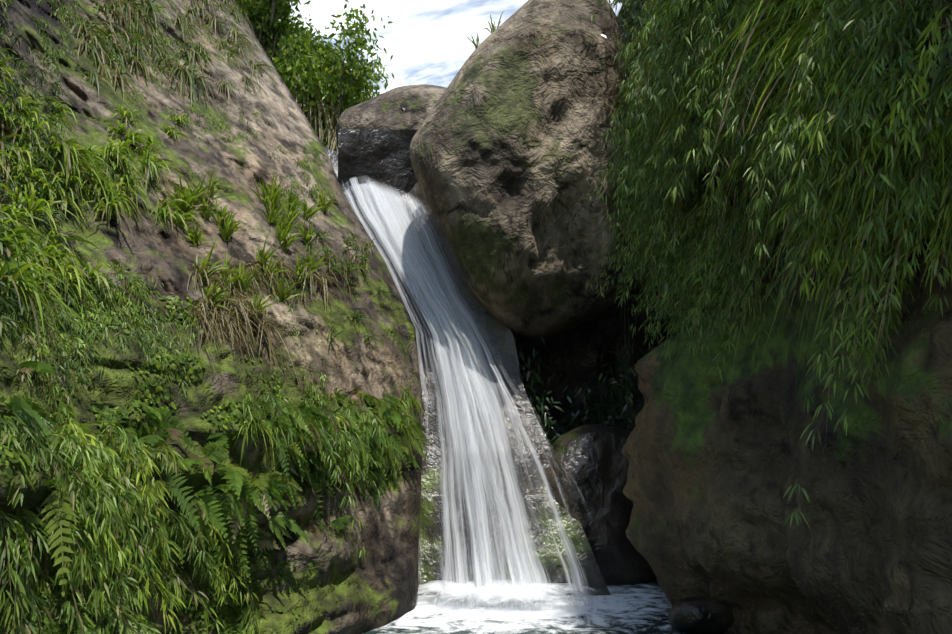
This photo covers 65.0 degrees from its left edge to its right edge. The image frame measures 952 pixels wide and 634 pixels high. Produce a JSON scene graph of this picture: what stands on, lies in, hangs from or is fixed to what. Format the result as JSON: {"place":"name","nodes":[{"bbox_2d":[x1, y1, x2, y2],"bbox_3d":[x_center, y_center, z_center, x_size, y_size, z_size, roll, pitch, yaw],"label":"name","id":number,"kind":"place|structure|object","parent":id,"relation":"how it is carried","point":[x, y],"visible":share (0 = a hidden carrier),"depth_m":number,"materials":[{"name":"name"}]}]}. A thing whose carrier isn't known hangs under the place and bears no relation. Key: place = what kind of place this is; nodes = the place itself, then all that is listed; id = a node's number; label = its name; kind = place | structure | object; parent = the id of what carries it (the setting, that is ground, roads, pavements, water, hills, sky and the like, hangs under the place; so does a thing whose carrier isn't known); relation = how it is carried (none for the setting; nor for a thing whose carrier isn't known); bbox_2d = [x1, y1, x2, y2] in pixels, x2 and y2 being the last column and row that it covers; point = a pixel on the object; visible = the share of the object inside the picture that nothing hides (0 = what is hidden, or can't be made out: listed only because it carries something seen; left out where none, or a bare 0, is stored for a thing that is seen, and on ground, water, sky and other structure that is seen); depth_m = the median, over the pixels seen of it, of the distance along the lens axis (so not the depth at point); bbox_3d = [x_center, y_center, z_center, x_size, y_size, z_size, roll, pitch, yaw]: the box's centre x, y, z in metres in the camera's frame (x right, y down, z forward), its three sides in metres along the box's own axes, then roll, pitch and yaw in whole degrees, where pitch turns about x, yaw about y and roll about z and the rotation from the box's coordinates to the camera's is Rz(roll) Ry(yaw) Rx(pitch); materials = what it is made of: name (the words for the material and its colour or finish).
{"place":"outdoors","nodes":[
{"label":"outdoors","id":0,"kind":"place"},
{"bbox_2d":[0,0,421,633],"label":"cliff","id":1,"kind":"structure","parent":0,"point":[380,586],"depth_m":11.36,"materials":[{"name":"stone"}]},
{"bbox_2d":[336,84,446,148],"bbox_3d":[-2.074,-5.137,21.235,3.910,3.424,3.066,0,-9,-1],"label":"boulder","id":2,"kind":"object","parent":1,"relation":"attached to","point":[418,102],"visible":0.29,"depth_m":20.17,"materials":[{"name":"grey stone"}]},
{"bbox_2d":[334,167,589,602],"bbox_3d":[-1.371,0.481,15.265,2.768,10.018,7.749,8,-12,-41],"label":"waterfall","id":3,"kind":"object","parent":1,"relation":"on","point":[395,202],"depth_m":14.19,"materials":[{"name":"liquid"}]},
{"bbox_2d":[0,0,951,633],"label":"bamboo fern leaves","id":4,"kind":"object","parent":1,"relation":"on","point":[88,522],"visible":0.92,"depth_m":7.59,"materials":[{"name":"green plant"}]},
{"bbox_2d":[0,0,951,479],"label":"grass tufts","id":5,"kind":"object","parent":1,"relation":"on","point":[182,202],"visible":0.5,"depth_m":10.05,"materials":[{"name":"green plant"}]},
{"bbox_2d":[258,1,269,42],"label":"tree","id":6,"kind":"object","parent":5,"relation":"on","point":[259,37],"visible":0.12,"depth_m":38.64,"materials":[{"name":"green plant"}]},
{"bbox_2d":[234,0,394,117],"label":"tree crowns","id":7,"kind":"object","parent":5,"relation":"on","point":[324,63],"visible":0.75,"depth_m":36.96,"materials":[{"name":"green plant"}]},
{"bbox_2d":[307,40,361,123],"bbox_3d":[-6.655,-11.759,37.016,3.073,5.362,2.248,8,-12,-43],"label":"tree","id":8,"kind":"object","parent":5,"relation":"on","point":[339,107],"visible":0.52,"depth_m":36.78,"materials":[{"name":"green plant"}]},
{"bbox_2d":[272,46,342,150],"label":"grass","id":9,"kind":"structure","parent":0,"point":[318,127],"depth_m":37.38,"materials":[{"name":"green plant"}]},
{"bbox_2d":[270,0,274,22],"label":"tree","id":10,"kind":"object","parent":9,"relation":"on","point":[272,13],"visible":1,"depth_m":37.32,"materials":[{"name":"grey plant"}]},
{"bbox_2d":[280,0,621,98],"bbox_3d":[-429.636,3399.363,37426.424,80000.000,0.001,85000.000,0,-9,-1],"label":"cloud","id":11,"kind":"structure","parent":0,"point":[410,40],"depth_m":4643.44,"materials":[{"name":"white"}]},
{"bbox_2d":[311,0,619,87],"label":"sky","id":12,"kind":"structure","parent":0,"point":[453,73],"materials":[{"name":"blue"}]},
{"bbox_2d":[361,576,724,633],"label":"pool water","id":13,"kind":"structure","parent":0,"point":[643,608],"depth_m":11.37,"materials":[{"name":"grey liquid"}]},
{"bbox_2d":[411,580,600,610],"bbox_3d":[0.368,4.579,12.522,4.600,0.308,3.200,0,-9,-1],"label":"water foam","id":14,"kind":"object","parent":13,"relation":"on","point":[507,590],"visible":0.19,"depth_m":12.00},
{"bbox_2d":[420,275,598,609],"bbox_3d":[-0.189,1.703,13.259,5.591,6.690,2.604,-8,-12,40],"label":"waterfall spray","id":15,"kind":"object","parent":13,"relation":"on","point":[490,409],"visible":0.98,"depth_m":12.69,"materials":[{"name":"liquid"}]},
{"bbox_2d":[668,596,733,633],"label":"pool rock","id":16,"kind":"object","parent":13,"relation":"in","point":[704,615],"visible":0.77,"depth_m":10.36,"materials":[{"name":"grey stone"}]},
{"bbox_2d":[618,0,951,633],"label":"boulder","id":17,"kind":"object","parent":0,"point":[717,468],"depth_m":8.34,"materials":[{"name":"stone"}]},
{"bbox_2d":[410,0,639,339],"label":"boulder","id":18,"kind":"object","parent":17,"relation":"attached to","point":[510,152],"visible":0.79,"depth_m":14.64,"materials":[{"name":"grey stone"}]},
{"bbox_2d":[485,0,722,448],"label":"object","id":19,"kind":"object","parent":17,"relation":"on","point":[624,372],"visible":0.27,"depth_m":15.78,"materials":[{"name":"green plant"}]},
{"label":"riverbed","id":20,"kind":"structure","parent":0,"visible":0},
{"bbox_2d":[323,147,610,596],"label":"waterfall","id":21,"kind":"structure","parent":20,"relation":"on","point":[502,341],"depth_m":13.94,"materials":[{"name":"white liquid"}]},
{"bbox_2d":[333,161,607,606],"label":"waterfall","id":22,"kind":"structure","parent":21,"relation":"attached to","point":[414,270],"depth_m":13.86,"materials":[{"name":"liquid"}]},
{"bbox_2d":[338,129,674,442],"bbox_3d":[1.994,1.814,18.187,10.625,12.921,3.139,0,-9,-1],"label":"rock","id":23,"kind":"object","parent":20,"relation":"on","point":[380,156],"depth_m":18.60,"materials":[{"name":"grey stone"}]},
{"bbox_2d":[547,424,655,584],"bbox_3d":[2.522,3.908,14.737,2.609,3.551,2.612,0,-9,-1],"label":"rock","id":24,"kind":"object","parent":20,"relation":"on","point":[592,459],"visible":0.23,"depth_m":13.67,"materials":[{"name":"grey stone"}]}
]}

